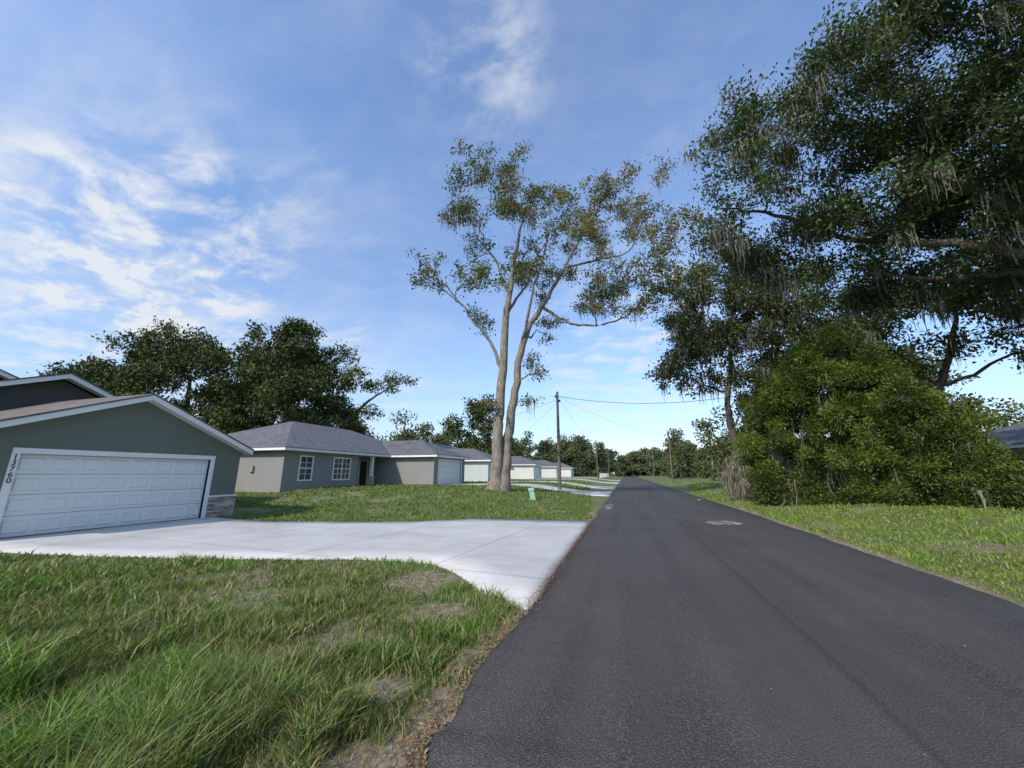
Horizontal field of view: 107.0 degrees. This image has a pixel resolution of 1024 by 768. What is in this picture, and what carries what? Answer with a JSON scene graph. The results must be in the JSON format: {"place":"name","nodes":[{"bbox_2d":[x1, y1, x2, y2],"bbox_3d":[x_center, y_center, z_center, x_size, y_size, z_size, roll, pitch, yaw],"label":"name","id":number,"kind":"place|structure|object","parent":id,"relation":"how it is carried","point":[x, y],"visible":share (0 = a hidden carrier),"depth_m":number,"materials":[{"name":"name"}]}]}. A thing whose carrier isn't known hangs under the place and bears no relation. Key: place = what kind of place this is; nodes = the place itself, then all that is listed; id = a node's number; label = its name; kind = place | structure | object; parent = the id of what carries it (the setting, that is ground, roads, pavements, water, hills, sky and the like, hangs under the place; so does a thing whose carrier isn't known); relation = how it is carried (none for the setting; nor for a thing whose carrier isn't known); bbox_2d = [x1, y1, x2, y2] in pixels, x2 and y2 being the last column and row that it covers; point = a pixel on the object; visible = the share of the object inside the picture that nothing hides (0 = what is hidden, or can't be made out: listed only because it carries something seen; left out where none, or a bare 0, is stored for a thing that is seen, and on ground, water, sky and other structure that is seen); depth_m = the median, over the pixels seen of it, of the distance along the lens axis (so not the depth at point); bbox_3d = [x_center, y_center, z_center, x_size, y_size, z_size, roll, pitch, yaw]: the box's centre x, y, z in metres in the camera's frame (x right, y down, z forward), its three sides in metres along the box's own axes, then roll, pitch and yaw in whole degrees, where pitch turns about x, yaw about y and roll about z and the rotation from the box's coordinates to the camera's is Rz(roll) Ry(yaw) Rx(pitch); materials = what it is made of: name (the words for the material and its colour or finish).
{"place":"outdoors","nodes":[
{"label":"outdoors","id":0,"kind":"place"},
{"bbox_2d":[0,453,10,489],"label":"garage wall flank","id":1,"kind":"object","parent":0,"point":[4,459],"visible":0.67,"depth_m":9.65,"materials":[{"name":"green paint"}]},
{"bbox_2d":[2,454,202,537],"bbox_3d":[-12.338,3.395,12.005,0.020,2.105,4.880,-4,-14,16],"label":"garage door backing","id":2,"kind":"object","parent":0,"point":[109,491],"visible":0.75,"depth_m":11.55,"materials":[{"name":"white metal"}]},
{"bbox_2d":[0,454,208,537],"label":"garage door","id":3,"kind":"structure","parent":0,"point":[45,474],"depth_m":11.42,"materials":[{"name":"white metal"}]},
{"bbox_2d":[0,458,205,533],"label":"garage door panels","id":4,"kind":"object","parent":3,"relation":"attached to","point":[20,505],"visible":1,"depth_m":11.36,"materials":[{"name":"white metal"}]},
{"bbox_2d":[0,517,589,609],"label":"driveway","id":5,"kind":"structure","parent":0,"point":[517,556],"depth_m":8.96,"materials":[{"name":"concrete"}]},
{"bbox_2d":[356,457,369,484],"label":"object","id":6,"kind":"object","parent":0,"point":[364,459],"depth_m":33.92,"materials":[{"name":"grey paint"}]},
{"bbox_2d":[439,461,459,483],"bbox_3d":[-5.947,8.460,36.027,0.028,2.160,4.900,-4,-14,16],"label":"garage door","id":7,"kind":"structure","parent":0,"point":[449,473],"depth_m":35.95,"materials":[{"name":"white metal"}]},
{"bbox_2d":[438,462,459,483],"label":"garage door panels","id":8,"kind":"object","parent":7,"relation":"attached to","point":[450,469],"visible":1,"depth_m":35.89,"materials":[{"name":"white metal"}]},
{"bbox_2d":[439,457,460,461],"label":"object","id":9,"kind":"structure","parent":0,"point":[449,459],"depth_m":36.12,"materials":[{"name":"grey paint"}]},
{"bbox_2d":[438,459,461,461],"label":"garage trim top","id":10,"kind":"structure","parent":9,"relation":"attached to","point":[449,460],"depth_m":35.89,"materials":[{"name":"grey paint"}]},
{"bbox_2d":[0,474,1023,767],"bbox_3d":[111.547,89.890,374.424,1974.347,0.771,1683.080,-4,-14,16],"label":"ground","id":11,"kind":"structure","parent":0,"point":[460,608],"depth_m":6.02,"materials":[{"name":"green plant"}]},
{"bbox_2d":[26,365,123,395],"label":"live oak tree","id":12,"kind":"object","parent":11,"relation":"on","point":[45,373],"visible":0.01,"depth_m":48.44,"materials":[{"name":"green plant"}]},
{"bbox_2d":[0,401,240,460],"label":"garage gable wall","id":13,"kind":"structure","parent":11,"relation":"on","point":[145,427],"depth_m":11.97,"materials":[{"name":"green paint"}]},
{"bbox_2d":[6,454,16,482],"bbox_3d":[-12.874,2.175,9.764,0.010,0.739,0.087,-4,-14,16],"label":"house number","id":14,"kind":"object","parent":13,"relation":"attached to","point":[11,469],"visible":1,"depth_m":9.74,"materials":[{"name":"metal"}]},
{"bbox_2d":[0,447,215,522],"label":"garage trim","id":15,"kind":"structure","parent":13,"relation":"attached to","point":[5,490],"depth_m":11.13,"materials":[{"name":"white paint"}]},
{"bbox_2d":[40,316,300,427],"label":"live oak tree","id":16,"kind":"object","parent":11,"relation":"on","point":[102,377],"visible":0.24,"depth_m":43.16,"materials":[{"name":"green plant"}]},
{"bbox_2d":[198,460,239,517],"bbox_3d":[-11.452,4.135,14.797,0.200,2.260,1.160,-4,-14,16],"label":"garage wall flank","id":17,"kind":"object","parent":11,"relation":"on","point":[224,477],"visible":0.5,"depth_m":14.88,"materials":[{"name":"grey paint"}]},
{"bbox_2d":[205,496,235,517],"bbox_3d":[-11.279,4.768,14.694,0.064,0.774,1.029,-4,-14,16],"label":"ledge stone","id":18,"kind":"object","parent":11,"relation":"on","point":[214,505],"visible":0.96,"depth_m":14.67,"materials":[{"name":"grey stone"}]},
{"bbox_2d":[107,315,362,433],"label":"live oak tree","id":19,"kind":"object","parent":11,"relation":"on","point":[278,359],"visible":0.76,"depth_m":42.88,"materials":[{"name":"green plant"}]},
{"bbox_2d":[182,375,368,434],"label":"oak tree","id":20,"kind":"object","parent":11,"relation":"on","point":[361,429],"visible":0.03,"depth_m":59.18,"materials":[{"name":"green plant"}]},
{"bbox_2d":[235,450,358,491],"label":"wall wing","id":21,"kind":"structure","parent":11,"relation":"on","point":[275,471],"depth_m":24.44,"materials":[{"name":"grey paint"}]},
{"bbox_2d":[249,466,254,471],"bbox_3d":[-16.724,5.454,24.334,0.300,0.400,0.120,-4,-14,16],"label":"electric meter","id":22,"kind":"object","parent":21,"relation":"attached to","point":[251,468],"visible":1,"depth_m":24.29,"materials":[{"name":"grey paint"}]},
{"bbox_2d":[297,455,313,480],"bbox_3d":[-13.823,5.647,25.408,0.045,1.660,1.180,-4,-14,16],"label":"window frame","id":23,"kind":"object","parent":21,"relation":"attached to","point":[299,468],"visible":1,"depth_m":25.35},
{"bbox_2d":[299,457,312,479],"bbox_3d":[-13.854,5.649,25.417,0.032,1.480,1.000,-4,-14,16],"label":"window glass","id":24,"kind":"object","parent":23,"relation":"in","point":[303,474],"visible":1,"depth_m":25.42,"materials":[{"name":"glass"}]},
{"bbox_2d":[253,447,389,456],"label":"roof fascia","id":25,"kind":"structure","parent":21,"relation":"on","point":[311,450],"depth_m":25.78,"materials":[{"name":"white paint"}]},
{"bbox_2d":[251,446,386,454],"bbox_3d":[-17.230,6.430,34.223,12.460,0.030,19.560,-4,-14,16],"label":"roof drip edge","id":26,"kind":"object","parent":25,"relation":"on","point":[317,449],"visible":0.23,"depth_m":25.96,"materials":[{"name":"grey metal"}]},
{"bbox_2d":[228,421,389,454],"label":"roof","id":27,"kind":"structure","parent":26,"relation":"on","point":[298,434],"depth_m":29.23,"materials":[{"name":"grey"}]},
{"bbox_2d":[331,457,351,479],"bbox_3d":[-12.855,6.408,28.631,0.045,1.660,1.880,-4,-14,16],"label":"window frame","id":28,"kind":"object","parent":21,"relation":"attached to","point":[341,468],"visible":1,"depth_m":28.54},
{"bbox_2d":[333,458,349,478],"bbox_3d":[-12.885,6.410,28.640,0.032,1.480,1.700,-4,-14,16],"label":"window glass","id":29,"kind":"object","parent":28,"relation":"in","point":[344,474],"visible":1,"depth_m":28.66,"materials":[{"name":"glass"}]},
{"bbox_2d":[357,460,360,484],"bbox_3d":[-13.318,7.721,32.945,0.040,2.150,0.120,-4,-14,16],"label":"door frame","id":30,"kind":"object","parent":21,"relation":"attached to","point":[358,472],"visible":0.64,"depth_m":32.91,"materials":[{"name":"white paint"}]},
{"bbox_2d":[358,461,366,484],"bbox_3d":[-13.163,7.888,33.432,0.050,2.050,0.950,-4,-14,16],"label":"front door","id":31,"kind":"structure","parent":21,"relation":"attached to","point":[362,473],"depth_m":33.41,"materials":[{"name":"black wood"}]},
{"bbox_2d":[292,345,420,428],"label":"leaning oak tree","id":32,"kind":"object","parent":11,"relation":"on","point":[324,402],"visible":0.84,"depth_m":48.83,"materials":[{"name":"green plant"}]},
{"bbox_2d":[367,476,373,485],"bbox_3d":[-11.942,8.186,31.978,0.410,0.800,0.410,-4,-14,16],"label":"porch column base","id":33,"kind":"object","parent":11,"relation":"on","point":[370,480],"visible":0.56,"depth_m":31.82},
{"bbox_2d":[369,456,374,475],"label":"porch column","id":34,"kind":"structure","parent":33,"relation":"on","point":[371,468],"depth_m":32.17,"materials":[{"name":"white paint"}]},
{"bbox_2d":[373,458,388,484],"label":"wall","id":35,"kind":"structure","parent":11,"relation":"on","point":[380,471],"depth_m":34.37,"materials":[{"name":"grey paint"}]},
{"bbox_2d":[387,457,431,484],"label":"garage side","id":36,"kind":"structure","parent":11,"relation":"on","point":[409,470],"depth_m":33.56,"materials":[{"name":"grey paint"}]},
{"bbox_2d":[381,440,470,457],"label":"garage roof","id":37,"kind":"structure","parent":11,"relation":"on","point":[415,447],"depth_m":35.76,"materials":[{"name":"grey"}]},
{"bbox_2d":[369,455,470,459],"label":"garage roof fascia","id":38,"kind":"structure","parent":37,"relation":"attached to","point":[453,457],"depth_m":33.70,"materials":[{"name":"white paint"}]},
{"bbox_2d":[419,454,468,457],"bbox_3d":[-11.855,7.349,38.065,13.560,0.030,7.760,-4,-14,16],"label":"garage roof drip edge","id":39,"kind":"object","parent":37,"relation":"attached to","point":[438,454],"visible":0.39,"depth_m":32.95,"materials":[{"name":"white metal"}]},
{"bbox_2d":[431,457,438,484],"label":"garage front","id":40,"kind":"structure","parent":11,"relation":"on","point":[434,476],"depth_m":33.13,"materials":[{"name":"grey paint"}]},
{"bbox_2d":[460,459,464,482],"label":"garage front","id":41,"kind":"structure","parent":11,"relation":"on","point":[463,465],"depth_m":38.76,"materials":[{"name":"grey paint"}]},
{"bbox_2d":[437,393,495,453],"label":"oak tree","id":42,"kind":"object","parent":11,"relation":"on","point":[476,414],"visible":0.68,"depth_m":76.28,"materials":[{"name":"green plant"}]},
{"bbox_2d":[448,448,491,459],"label":"garage roof","id":43,"kind":"structure","parent":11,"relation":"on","point":[473,454],"depth_m":48.81,"materials":[{"name":"grey"}]},
{"bbox_2d":[464,461,486,481],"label":"garage side","id":44,"kind":"structure","parent":11,"relation":"on","point":[475,471],"depth_m":46.35,"materials":[{"name":"white paint"}]},
{"bbox_2d":[486,461,490,481],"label":"garage front","id":45,"kind":"structure","parent":11,"relation":"on","point":[488,470],"depth_m":46.04,"materials":[{"name":"white paint"}]},
{"bbox_2d":[510,465,532,478],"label":"garage side","id":46,"kind":"structure","parent":11,"relation":"on","point":[521,471],"depth_m":69.21,"materials":[{"name":"white paint"}]},
{"bbox_2d":[511,456,542,464],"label":"garage roof","id":47,"kind":"structure","parent":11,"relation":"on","point":[518,460],"depth_m":70.95,"materials":[{"name":"grey"}]},
{"bbox_2d":[511,464,543,465],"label":"garage roof fascia","id":48,"kind":"structure","parent":47,"relation":"attached to","point":[528,464],"depth_m":69.13,"materials":[{"name":"white paint"}]},
{"bbox_2d":[528,487,535,499],"bbox_3d":[1.116,6.121,20.980,0.320,0.710,0.260,-11,-9,-4],"label":"utility pedestal","id":49,"kind":"object","parent":11,"relation":"on","point":[531,493],"visible":0.85,"depth_m":20.88,"materials":[{"name":"plastic"}]},
{"bbox_2d":[533,460,561,466],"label":"garage roof","id":50,"kind":"structure","parent":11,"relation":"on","point":[545,463],"depth_m":94.01,"materials":[{"name":"grey"}]},
{"bbox_2d":[541,467,555,477],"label":"garage side","id":51,"kind":"structure","parent":11,"relation":"on","point":[548,472],"depth_m":91.55,"materials":[{"name":"white paint"}]},
{"bbox_2d":[555,392,561,489],"bbox_3d":[4.036,4.953,32.739,0.445,8.740,0.296,3,-14,-11],"label":"utility pole","id":52,"kind":"object","parent":11,"relation":"on","point":[558,446],"visible":0.98,"depth_m":32.57,"materials":[{"name":"brown wood"}]},
{"bbox_2d":[388,391,763,446],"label":"power lines","id":53,"kind":"object","parent":52,"relation":"attached to","point":[595,414],"visible":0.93,"depth_m":33.07,"materials":[{"name":"metal"}]},
{"bbox_2d":[405,137,715,491],"bbox_3d":[3.386,-5.585,27.060,21.038,26.120,10.187,0,-13,0],"label":"tall hickory tree","id":54,"kind":"object","parent":11,"relation":"on","point":[499,477],"visible":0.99,"depth_m":26.64,"materials":[{"name":"green plant"}]},
{"bbox_2d":[554,463,573,467],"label":"garage roof","id":55,"kind":"structure","parent":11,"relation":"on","point":[563,465],"depth_m":117.36,"materials":[{"name":"grey"}]},
{"bbox_2d":[561,468,569,476],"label":"garage side","id":56,"kind":"structure","parent":11,"relation":"on","point":[565,472],"depth_m":115.77,"materials":[{"name":"white paint"}]},
{"bbox_2d":[595,440,598,479],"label":"utility pole","id":57,"kind":"object","parent":11,"relation":"on","point":[596,460],"visible":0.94,"depth_m":84.39,"materials":[{"name":"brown wood"}]},
{"bbox_2d":[600,473,608,477],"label":"white fence","id":58,"kind":"object","parent":11,"relation":"on","point":[604,474],"visible":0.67,"depth_m":128.71,"materials":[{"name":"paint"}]},
{"bbox_2d":[193,394,1023,480],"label":"distant trees","id":59,"kind":"object","parent":11,"relation":"on","point":[577,453],"visible":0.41,"depth_m":109.52,"materials":[{"name":"green plant"}]},
{"bbox_2d":[667,432,673,481],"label":"utility pole","id":60,"kind":"object","parent":11,"relation":"on","point":[670,457],"visible":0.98,"depth_m":66.17,"materials":[{"name":"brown wood"}]},
{"bbox_2d":[712,432,830,501],"bbox_3d":[16.289,5.907,24.095,6.388,5.664,7.171,-4,-14,16],"label":"mossy shrub","id":61,"kind":"object","parent":11,"relation":"on","point":[735,482],"visible":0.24,"depth_m":22.69,"materials":[{"name":"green plant"}]},
{"bbox_2d":[642,247,913,453],"bbox_3d":[20.970,-1.889,30.996,20.628,20.813,9.272,0,-13,-1],"label":"live oak tree","id":62,"kind":"object","parent":11,"relation":"on","point":[696,343],"visible":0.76,"depth_m":30.56,"materials":[{"name":"green plant"}]},
{"bbox_2d":[678,0,1023,352],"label":"live oak tree","id":63,"kind":"object","parent":11,"relation":"on","point":[943,195],"visible":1,"depth_m":14.72,"materials":[{"name":"green plant"}]},
{"bbox_2d":[722,348,990,484],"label":"oak tree","id":64,"kind":"object","parent":11,"relation":"on","point":[957,403],"visible":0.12,"depth_m":41.05,"materials":[{"name":"green plant"}]},
{"bbox_2d":[729,322,1023,508],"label":"cypress shrub","id":65,"kind":"object","parent":11,"relation":"on","point":[956,466],"visible":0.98,"depth_m":16.28,"materials":[{"name":"green plant"}]},
{"bbox_2d":[780,223,1023,457],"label":"live oak tree","id":66,"kind":"object","parent":11,"relation":"on","point":[953,349],"visible":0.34,"depth_m":23.93,"materials":[{"name":"green plant"}]},
{"bbox_2d":[898,448,1023,486],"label":"walls","id":67,"kind":"structure","parent":11,"relation":"on","point":[1015,449],"depth_m":25.76,"materials":[{"name":"grey paint"}]},
{"bbox_2d":[912,423,1023,449],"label":"roof","id":68,"kind":"structure","parent":67,"relation":"on","point":[1013,434],"depth_m":27.95,"materials":[{"name":"grey"}]},
{"bbox_2d":[975,444,1023,449],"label":"roof fascia","id":69,"kind":"structure","parent":68,"relation":"attached to","point":[1016,446],"depth_m":24.77,"materials":[{"name":"white"}]},
{"bbox_2d":[917,438,1023,509],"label":"undergrowth shrub","id":70,"kind":"object","parent":11,"relation":"on","point":[1018,501],"visible":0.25,"depth_m":13.91,"materials":[{"name":"green plant"}]},
{"bbox_2d":[0,0,1023,473],"label":"sky","id":71,"kind":"structure","parent":0,"point":[216,165],"materials":[{"name":"blue"}]},
{"bbox_2d":[439,483,612,495],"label":"driveway","id":72,"kind":"structure","parent":0,"point":[599,493],"depth_m":32.85,"materials":[{"name":"concrete"}]},
{"bbox_2d":[535,467,539,477],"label":"garage door panels","id":73,"kind":"object","parent":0,"point":[537,473],"visible":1,"depth_m":71.68,"materials":[{"name":"white metal"}]},
{"bbox_2d":[511,481,615,488],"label":"driveway","id":74,"kind":"structure","parent":0,"point":[603,487],"depth_m":45.59,"materials":[{"name":"concrete"}]},
{"bbox_2d":[561,477,620,480],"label":"driveway","id":75,"kind":"structure","parent":0,"point":[588,477],"depth_m":92.38,"materials":[{"name":"concrete"}]},
{"bbox_2d":[578,479,618,483],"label":"driveway","id":76,"kind":"structure","parent":0,"point":[600,481],"depth_m":67.33,"materials":[{"name":"concrete"}]},
{"bbox_2d":[423,476,1023,767],"bbox_3d":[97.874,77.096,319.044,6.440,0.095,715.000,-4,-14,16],"label":"road","id":77,"kind":"structure","parent":0,"point":[845,655],"depth_m":3.31,"materials":[{"name":"grey asphalt"}]},
{"bbox_2d":[361,499,606,767],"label":"leaf litter","id":78,"kind":"object","parent":77,"relation":"on","point":[428,732],"visible":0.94,"depth_m":2.66,"materials":[{"name":"brown plant"}]},
{"bbox_2d":[515,520,592,609],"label":"leaf litter","id":79,"kind":"object","parent":77,"relation":"on","point":[582,532],"visible":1,"depth_m":6.19,"materials":[{"name":"brown plant"}]},
{"bbox_2d":[705,520,740,524],"bbox_3d":[6.998,4.601,12.563,1.369,0.014,1.228,0,-13,-1],"label":"road patch","id":80,"kind":"object","parent":77,"relation":"on","point":[713,523],"visible":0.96,"depth_m":12.40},
{"bbox_2d":[711,521,733,523],"bbox_3d":[6.982,4.611,12.635,0.687,0.008,0.666,-4,-14,16],"label":"road patch","id":81,"kind":"object","parent":80,"relation":"on","point":[722,522],"visible":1,"depth_m":12.59,"materials":[{"name":"grey concrete"}]},
{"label":"main roof fascia","id":82,"kind":"object","parent":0,"visible":0},
{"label":"main roof drip edge","id":83,"kind":"object","parent":82,"relation":"on","visible":0},
{"bbox_2d":[431,443,459,448],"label":"roof","id":84,"kind":"structure","parent":83,"relation":"on","point":[446,446],"depth_m":56.21,"materials":[{"name":"grey"}]},
{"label":"main walls","id":85,"kind":"object","parent":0,"visible":0},
{"bbox_2d":[0,380,96,409],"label":"gable wall","id":86,"kind":"structure","parent":85,"relation":"on","point":[17,396],"depth_m":13.57,"materials":[{"name":"green paint"}]},
{"bbox_2d":[0,373,117,397],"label":"roof","id":87,"kind":"structure","parent":85,"relation":"on","point":[60,380],"depth_m":14.70,"materials":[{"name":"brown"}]},
{"bbox_2d":[0,374,114,397],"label":"rake fascia","id":88,"kind":"structure","parent":87,"relation":"attached to","point":[83,384],"depth_m":14.12,"materials":[{"name":"white paint"}]},
{"bbox_2d":[0,394,253,450],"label":"roof","id":89,"kind":"structure","parent":85,"relation":"on","point":[25,411],"depth_m":11.84,"materials":[{"name":"brown"}]},
{"bbox_2d":[0,395,252,454],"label":"rake fascia","id":90,"kind":"structure","parent":89,"relation":"attached to","point":[186,417],"depth_m":12.62,"materials":[{"name":"white paint"}]},
{"bbox_3d":[-23.610,0.373,13.965,0.200,3.800,13.000,-4,-14,16],"label":"rear gable wall","id":91,"kind":"object","parent":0,"visible":0},
{"bbox_2d":[0,369,18,379],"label":"roof","id":92,"kind":"structure","parent":91,"relation":"on","point":[7,373],"depth_m":16.90,"materials":[{"name":"grey"}]},
{"bbox_2d":[0,370,15,379],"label":"rake fascia","id":93,"kind":"structure","parent":92,"relation":"attached to","point":[4,375],"depth_m":16.77,"materials":[{"name":"white paint"}]},
{"bbox_3d":[-11.325,4.771,14.707,0.030,0.780,1.035,-4,-14,16],"label":"stone backing","id":94,"kind":"object","parent":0,"visible":0},
{"bbox_2d":[209,494,236,496],"bbox_3d":[-11.282,4.360,14.792,0.120,0.060,1.055,-4,-14,16],"label":"stone cap","id":95,"kind":"object","parent":94,"relation":"on","point":[222,495],"visible":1,"depth_m":14.70,"materials":[{"name":"white paint"}]}
]}

